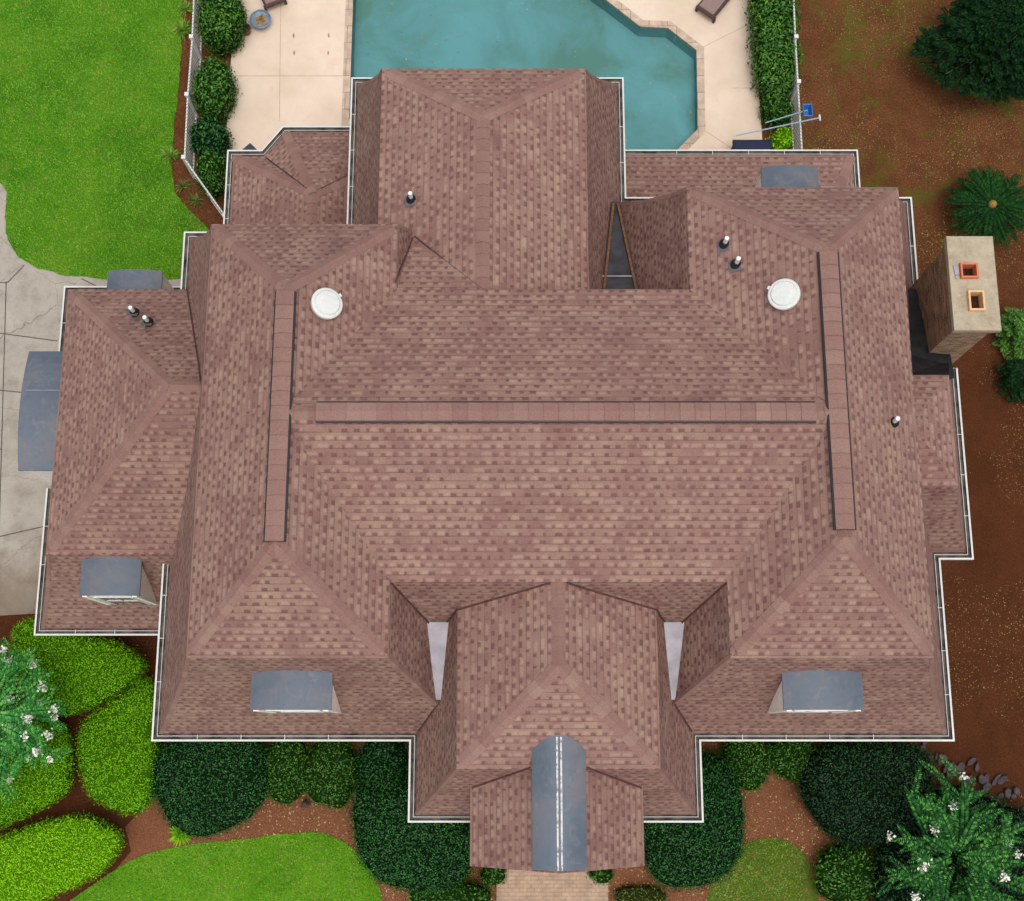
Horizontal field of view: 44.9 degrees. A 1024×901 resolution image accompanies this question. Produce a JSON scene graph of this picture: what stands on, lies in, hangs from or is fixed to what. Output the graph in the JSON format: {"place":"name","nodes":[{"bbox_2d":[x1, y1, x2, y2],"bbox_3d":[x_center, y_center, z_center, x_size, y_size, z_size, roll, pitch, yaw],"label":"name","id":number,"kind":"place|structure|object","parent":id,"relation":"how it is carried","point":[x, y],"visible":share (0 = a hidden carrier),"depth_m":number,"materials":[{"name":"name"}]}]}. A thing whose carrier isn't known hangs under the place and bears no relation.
{"place":"outdoors","nodes":[
{"label":"outdoors","id":0,"kind":"place"},
{"bbox_2d":[0,183,197,615],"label":"driveway","id":1,"kind":"structure","parent":0,"point":[34,298],"depth_m":39.12,"materials":[{"name":"concrete"}]},
{"bbox_2d":[0,0,208,279],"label":"lawn","id":2,"kind":"structure","parent":0,"point":[112,137],"depth_m":41.12,"materials":[{"name":"green plant"}]},
{"bbox_2d":[70,832,383,900],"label":"front lawn","id":3,"kind":"structure","parent":0,"point":[223,878],"depth_m":35.82,"materials":[{"name":"green plant"}]},
{"bbox_2d":[0,0,1023,900],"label":"ground","id":4,"kind":"structure","parent":0,"point":[900,112],"depth_m":39.87,"materials":[{"name":"brown soil"}]},
{"bbox_2d":[0,637,74,805],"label":"crape myrtle","id":5,"kind":"object","parent":4,"relation":"on","point":[14,716],"visible":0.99,"depth_m":33.93,"materials":[{"name":"green plant"}]},
{"bbox_2d":[0,704,77,831],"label":"bush","id":6,"kind":"object","parent":4,"relation":"on","point":[36,787],"visible":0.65,"depth_m":35.28,"materials":[{"name":"green plant"}]},
{"bbox_2d":[0,810,125,900],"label":"bush","id":7,"kind":"object","parent":4,"relation":"on","point":[48,859],"visible":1,"depth_m":34.87,"materials":[{"name":"green plant"}]},
{"bbox_2d":[7,615,149,716],"bbox_3d":[-12.884,6.480,36.415,4.348,1.668,2.743,20,78,5],"label":"bush","id":8,"kind":"object","parent":4,"relation":"on","point":[88,672],"visible":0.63,"depth_m":35.89,"materials":[{"name":"green plant"}]},
{"bbox_2d":[75,676,165,815],"bbox_3d":[-11.344,8.581,35.963,2.729,1.611,4.052,0,77,0],"label":"bush","id":9,"kind":"object","parent":4,"relation":"on","point":[118,748],"visible":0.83,"depth_m":35.43,"materials":[{"name":"green plant"}]},
{"bbox_2d":[171,0,222,229],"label":"side mulch bed","id":10,"kind":"object","parent":4,"relation":"on","point":[206,213],"visible":0.73,"depth_m":40.85,"materials":[{"name":"brown soil"}]},
{"bbox_2d":[160,146,181,162],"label":"plant","id":11,"kind":"object","parent":10,"relation":"on","point":[169,155],"visible":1,"depth_m":40.83,"materials":[{"name":"green plant"}]},
{"bbox_2d":[174,178,190,193],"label":"plant","id":12,"kind":"object","parent":10,"relation":"on","point":[181,185],"visible":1,"depth_m":40.61,"materials":[{"name":"green plant"}]},
{"bbox_2d":[171,17,195,39],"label":"plant","id":13,"kind":"object","parent":10,"relation":"on","point":[181,28],"visible":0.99,"depth_m":41.89,"materials":[{"name":"green plant"}]},
{"bbox_2d":[178,0,192,14],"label":"plant","id":14,"kind":"object","parent":10,"relation":"on","point":[185,6],"visible":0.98,"depth_m":42.09,"materials":[{"name":"green plant"}]},
{"bbox_2d":[188,191,202,207],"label":"plant","id":15,"kind":"object","parent":10,"relation":"on","point":[192,200],"visible":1,"depth_m":40.49,"materials":[{"name":"green plant"}]},
{"bbox_2d":[181,0,223,216],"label":"picket fence","id":16,"kind":"object","parent":4,"relation":"on","point":[198,52],"visible":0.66,"depth_m":40.38,"materials":[{"name":"white paint"}]},
{"bbox_2d":[191,149,226,200],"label":"bush","id":17,"kind":"object","parent":4,"relation":"on","point":[211,171],"visible":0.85,"depth_m":39.89,"materials":[{"name":"green plant"}]},
{"bbox_2d":[187,113,234,158],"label":"bush","id":18,"kind":"object","parent":4,"relation":"on","point":[209,133],"visible":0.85,"depth_m":39.95,"materials":[{"name":"green plant"}]},
{"bbox_2d":[189,53,242,124],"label":"bush","id":19,"kind":"object","parent":4,"relation":"on","point":[214,92],"visible":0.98,"depth_m":40.16,"materials":[{"name":"green plant"}]},
{"bbox_2d":[192,0,248,59],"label":"bush","id":20,"kind":"object","parent":4,"relation":"on","point":[221,24],"visible":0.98,"depth_m":40.66,"materials":[{"name":"green plant"}]},
{"bbox_2d":[226,0,761,149],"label":"pool deck","id":21,"kind":"structure","parent":4,"relation":"on","point":[307,77],"depth_m":41.65,"materials":[{"name":"beige concrete"}]},
{"bbox_2d":[243,21,250,35],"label":"flower pot","id":22,"kind":"object","parent":21,"relation":"on","point":[248,31],"visible":0.79,"depth_m":41.69,"materials":[{"name":"red ceramic"}]},
{"bbox_2d":[242,143,256,149],"bbox_3d":[-8.191,-8.870,39.484,0.792,2.420,0.792,44,81,9],"label":"patio umbrella","id":23,"kind":"object","parent":21,"relation":"on","point":[249,146],"visible":0.01,"depth_m":38.63,"materials":[{"name":"grey fabric"}]},
{"bbox_2d":[250,9,270,28],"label":"planter bowl","id":24,"kind":"object","parent":21,"relation":"on","point":[260,18],"visible":1,"depth_m":41.78,"materials":[{"name":"blue ceramic"}]},
{"bbox_2d":[262,0,286,10],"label":"lounge chair","id":25,"kind":"object","parent":21,"relation":"on","point":[267,3],"visible":1,"depth_m":41.83,"materials":[{"name":"brown wicker"}]},
{"bbox_2d":[279,3,748,147],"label":"deck joints","id":26,"kind":"object","parent":21,"relation":"on","point":[280,51],"visible":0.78,"depth_m":41.88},
{"bbox_2d":[695,0,728,23],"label":"lounge chair","id":27,"kind":"object","parent":21,"relation":"on","point":[710,7],"visible":1,"depth_m":41.74,"materials":[{"name":"brown wicker"}]},
{"bbox_2d":[731,140,771,149],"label":"storage box","id":28,"kind":"object","parent":21,"relation":"on","point":[751,144],"visible":0.41,"depth_m":40.18,"materials":[{"name":"blue plastic"}]},
{"bbox_2d":[18,68,1000,873],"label":"house","id":29,"kind":"structure","parent":4,"relation":"on","point":[542,470],"depth_m":28.23,"materials":[{"name":"tile"}]},
{"bbox_2d":[117,741,904,900],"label":"front mulch bed","id":30,"kind":"object","parent":4,"relation":"on","point":[147,832],"visible":0.1,"depth_m":36.13,"materials":[{"name":"brown soil"}]},
{"bbox_2d":[167,826,192,847],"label":"plant","id":31,"kind":"object","parent":30,"relation":"on","point":[176,837],"visible":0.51,"depth_m":35.94,"materials":[{"name":"green plant"}]},
{"bbox_2d":[147,741,272,841],"bbox_3d":[-8.627,9.422,35.645,3.735,1.813,3.550,0,77,0],"label":"bush","id":32,"kind":"object","parent":30,"relation":"on","point":[205,789],"visible":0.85,"depth_m":35.07,"materials":[{"name":"green plant"}]},
{"bbox_2d":[264,741,309,809],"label":"bush","id":33,"kind":"object","parent":30,"relation":"on","point":[285,762],"visible":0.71,"depth_m":35.47,"materials":[{"name":"green plant"}]},
{"bbox_2d":[300,799,310,807],"bbox_3d":[-6.040,10.306,36.123,0.308,0.360,0.260,0,77,0],"label":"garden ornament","id":34,"kind":"object","parent":30,"relation":"on","point":[306,803],"visible":0.99,"depth_m":36.04,"materials":[{"name":"stone"}]},
{"bbox_2d":[300,741,361,811],"bbox_3d":[-5.201,9.346,35.892,1.846,1.411,2.364,0,77,0],"label":"bush","id":35,"kind":"object","parent":30,"relation":"on","point":[331,775],"visible":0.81,"depth_m":35.51,"materials":[{"name":"green plant"}]},
{"bbox_2d":[354,741,408,786],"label":"bush","id":36,"kind":"object","parent":30,"relation":"on","point":[382,761],"visible":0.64,"depth_m":35.12,"materials":[{"name":"green plant"}]},
{"bbox_2d":[347,773,477,895],"bbox_3d":[-2.774,10.827,35.300,3.904,1.896,3.596,0,77,0],"label":"bush","id":37,"kind":"object","parent":30,"relation":"on","point":[395,848],"visible":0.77,"depth_m":34.60,"materials":[{"name":"green plant"}]},
{"bbox_2d":[405,873,495,900],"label":"bush","id":38,"kind":"object","parent":30,"relation":"on","point":[473,891],"visible":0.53,"depth_m":35.00,"materials":[{"name":"green plant"}]},
{"bbox_2d":[478,867,509,887],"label":"plant","id":39,"kind":"object","parent":30,"relation":"on","point":[494,876],"visible":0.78,"depth_m":35.39,"materials":[{"name":"green plant"}]},
{"bbox_2d":[184,741,840,900],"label":"straw bits","id":40,"kind":"object","parent":30,"relation":"on","point":[280,812],"visible":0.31,"depth_m":36.09,"materials":[{"name":"beige plant"}]},
{"bbox_2d":[586,869,614,884],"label":"plant","id":41,"kind":"object","parent":30,"relation":"on","point":[602,876],"visible":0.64,"depth_m":35.40,"materials":[{"name":"green plant"}]},
{"bbox_2d":[612,880,669,900],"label":"plant","id":42,"kind":"object","parent":30,"relation":"on","point":[645,892],"visible":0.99,"depth_m":35.39,"materials":[{"name":"green plant"}]},
{"bbox_2d":[644,746,748,893],"bbox_3d":[5.074,10.527,35.363,3.366,1.899,4.087,0,77,0],"label":"bush","id":43,"kind":"object","parent":30,"relation":"on","point":[690,855],"visible":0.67,"depth_m":34.65,"materials":[{"name":"green plant"}]},
{"bbox_2d":[718,741,778,794],"bbox_3d":[6.811,8.979,35.928,1.715,1.446,1.949,0,77,0],"label":"bush","id":44,"kind":"object","parent":30,"relation":"on","point":[751,760],"visible":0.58,"depth_m":35.46,"materials":[{"name":"green plant"}]},
{"bbox_2d":[769,741,815,785],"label":"bush","id":45,"kind":"object","parent":30,"relation":"on","point":[788,759],"visible":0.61,"depth_m":35.50,"materials":[{"name":"green plant"}]},
{"bbox_2d":[810,841,878,900],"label":"bush","id":46,"kind":"object","parent":30,"relation":"on","point":[845,873],"visible":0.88,"depth_m":35.03,"materials":[{"name":"green plant"}]},
{"bbox_2d":[791,741,938,850],"bbox_3d":[10.152,9.750,35.463,4.273,2.041,3.421,0,77,0],"label":"bush","id":47,"kind":"object","parent":30,"relation":"on","point":[852,793],"visible":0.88,"depth_m":34.87,"materials":[{"name":"green plant"}]},
{"bbox_2d":[349,0,697,149],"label":"pool basin","id":48,"kind":"object","parent":4,"relation":"in","point":[621,44],"visible":0.43,"depth_m":42.81,"materials":[{"name":"liquid"}]},
{"bbox_2d":[341,0,704,149],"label":"pool coping","id":49,"kind":"object","parent":48,"relation":"on","point":[696,135],"visible":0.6,"depth_m":41.74,"materials":[{"name":"beige stone"}]},
{"bbox_2d":[367,0,690,140],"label":"floating leaves","id":50,"kind":"object","parent":48,"relation":"in","point":[552,52],"visible":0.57,"depth_m":41.99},
{"bbox_2d":[742,0,803,102],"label":"hedge","id":51,"kind":"object","parent":4,"relation":"on","point":[772,45],"visible":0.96,"depth_m":40.61,"materials":[{"name":"green plant"}]},
{"bbox_2d":[756,92,794,130],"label":"bush","id":52,"kind":"object","parent":4,"relation":"on","point":[771,109],"visible":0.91,"depth_m":40.51,"materials":[{"name":"green plant"}]},
{"bbox_2d":[765,126,795,149],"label":"bush","id":53,"kind":"object","parent":4,"relation":"on","point":[781,139],"visible":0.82,"depth_m":40.37,"materials":[{"name":"green plant"}]},
{"bbox_2d":[788,0,802,149],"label":"picket fence","id":54,"kind":"object","parent":4,"relation":"on","point":[795,90],"visible":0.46,"depth_m":40.37,"materials":[{"name":"white paint"}]},
{"bbox_2d":[736,114,820,135],"bbox_3d":[8.546,-10.411,39.813,2.550,0.980,0.200,-3,77,-1],"label":"brush pole","id":55,"kind":"object","parent":54,"relation":"attached to","point":[819,117],"visible":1,"depth_m":39.75,"materials":[{"name":"silver metal"}]},
{"bbox_2d":[765,104,812,122],"bbox_3d":[8.928,-10.796,39.958,1.374,0.805,0.445,0,77,0],"label":"leaf skimmer","id":56,"kind":"object","parent":54,"relation":"attached to","point":[807,111],"visible":1,"depth_m":39.73,"materials":[{"name":"blue plastic"}]},
{"bbox_2d":[799,1,978,262],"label":"weeds","id":57,"kind":"object","parent":4,"relation":"on","point":[923,73],"visible":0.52,"depth_m":41.26,"materials":[{"name":"green plant"}]},
{"bbox_2d":[792,0,1023,805],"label":"fallen leaves","id":58,"kind":"object","parent":4,"relation":"on","point":[924,268],"visible":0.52,"depth_m":40.98,"materials":[{"name":"brown plant"}]},
{"bbox_2d":[938,753,944,761],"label":"edging stone","id":59,"kind":"object","parent":4,"relation":"on","point":[940,755],"visible":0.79,"depth_m":36.42,"materials":[{"name":"grey stone"}]},
{"bbox_2d":[936,754,947,765],"bbox_3d":[12.633,9.120,36.504,0.414,0.157,0.224,-42,80,-9],"label":"edging stone","id":60,"kind":"object","parent":4,"relation":"on","point":[938,762],"visible":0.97,"depth_m":36.44,"materials":[{"name":"grey stone"}]},
{"bbox_2d":[941,764,948,772],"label":"edging stone","id":61,"kind":"object","parent":4,"relation":"on","point":[944,769],"visible":0.67,"depth_m":36.38,"materials":[{"name":"grey stone"}]},
{"bbox_2d":[869,780,1023,900],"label":"bush","id":62,"kind":"object","parent":4,"relation":"on","point":[882,873],"visible":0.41,"depth_m":34.92,"materials":[{"name":"green plant"}]},
{"bbox_2d":[944,761,953,778],"bbox_3d":[12.862,9.390,36.421,0.206,0.195,0.552,15,77,3],"label":"edging stone","id":63,"kind":"object","parent":4,"relation":"on","point":[947,773],"visible":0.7,"depth_m":36.34,"materials":[{"name":"grey stone"}]},
{"bbox_2d":[876,756,1023,900],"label":"crape myrtle","id":64,"kind":"object","parent":4,"relation":"on","point":[939,820],"visible":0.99,"depth_m":33.33,"materials":[{"name":"green plant"}]},
{"bbox_2d":[957,761,964,771],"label":"edging stone","id":65,"kind":"object","parent":4,"relation":"on","point":[961,765],"visible":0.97,"depth_m":36.45,"materials":[{"name":"grey stone"}]},
{"bbox_2d":[909,0,1023,105],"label":"evergreen tree","id":66,"kind":"object","parent":4,"relation":"on","point":[983,40],"visible":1,"depth_m":39.43,"materials":[{"name":"green plant"}]},
{"bbox_2d":[963,774,972,785],"bbox_3d":[13.386,9.688,36.371,0.165,0.159,0.473,31,79,7],"label":"edging stone","id":67,"kind":"object","parent":4,"relation":"on","point":[970,779],"visible":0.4,"depth_m":36.30,"materials":[{"name":"grey stone"}]},
{"bbox_2d":[965,757,975,765],"bbox_3d":[13.521,9.178,36.506,0.400,0.127,0.150,-38,80,-8],"label":"edging stone","id":68,"kind":"object","parent":4,"relation":"on","point":[971,760],"visible":1,"depth_m":36.45,"materials":[{"name":"grey stone"}]},
{"bbox_2d":[973,761,979,771],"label":"edging stone","id":69,"kind":"object","parent":4,"relation":"on","point":[976,767],"visible":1,"depth_m":36.43,"materials":[{"name":"grey stone"}]},
{"bbox_2d":[977,773,985,784],"bbox_3d":[13.800,9.679,36.380,0.281,0.145,0.265,35,79,8],"label":"edging stone","id":70,"kind":"object","parent":4,"relation":"on","point":[981,779],"visible":1,"depth_m":36.32,"materials":[{"name":"grey stone"}]},
{"bbox_2d":[942,165,1023,250],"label":"sago palm","id":71,"kind":"object","parent":4,"relation":"on","point":[991,202],"visible":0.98,"depth_m":39.50,"materials":[{"name":"green plant"}]},
{"bbox_2d":[983,773,988,782],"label":"edging stone","id":72,"kind":"object","parent":4,"relation":"on","point":[986,777],"visible":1,"depth_m":36.35,"materials":[{"name":"grey stone"}]},
{"bbox_2d":[981,782,991,791],"bbox_3d":[13.896,9.884,36.323,0.360,0.164,0.211,-39,80,-8],"label":"edging stone","id":73,"kind":"object","parent":4,"relation":"on","point":[986,785],"visible":0.79,"depth_m":36.25,"materials":[{"name":"grey stone"}]},
{"bbox_2d":[991,773,1001,785],"bbox_3d":[14.221,9.671,36.398,0.133,0.114,0.536,37,80,8],"label":"edging stone","id":74,"kind":"object","parent":4,"relation":"on","point":[994,779],"visible":1,"depth_m":36.35,"materials":[{"name":"grey stone"}]},
{"bbox_2d":[995,792,1003,801],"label":"edging stone","id":75,"kind":"object","parent":4,"relation":"on","point":[1001,794],"visible":0.66,"depth_m":36.25,"materials":[{"name":"grey stone"}]},
{"bbox_2d":[997,775,1007,784],"bbox_3d":[14.405,9.666,36.379,0.448,0.153,0.188,-33,79,-7],"label":"edging stone","id":76,"kind":"object","parent":4,"relation":"on","point":[1002,779],"visible":1,"depth_m":36.31,"materials":[{"name":"grey stone"}]},
{"bbox_2d":[1003,788,1010,798],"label":"edging stone","id":77,"kind":"object","parent":4,"relation":"on","point":[1007,793],"visible":0.94,"depth_m":36.21,"materials":[{"name":"grey stone"}]},
{"bbox_2d":[992,307,1023,359],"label":"bush","id":78,"kind":"object","parent":4,"relation":"on","point":[1013,318],"visible":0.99,"depth_m":38.79,"materials":[{"name":"green plant"}]},
{"bbox_2d":[995,358,1023,403],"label":"bush","id":79,"kind":"object","parent":4,"relation":"on","point":[1012,375],"visible":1,"depth_m":38.42,"materials":[{"name":"green plant"}]},
{"bbox_2d":[1012,786,1019,795],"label":"edging stone","id":80,"kind":"object","parent":4,"relation":"on","point":[1015,790],"visible":1,"depth_m":36.23,"materials":[{"name":"grey stone"}]},
{"bbox_2d":[496,869,607,900],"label":"front path","id":81,"kind":"structure","parent":0,"point":[539,886],"depth_m":35.72,"materials":[{"name":"brick"}]},
{"bbox_2d":[706,837,817,900],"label":"side lawn","id":82,"kind":"structure","parent":0,"point":[810,893],"depth_m":35.80,"materials":[{"name":"green plant"}]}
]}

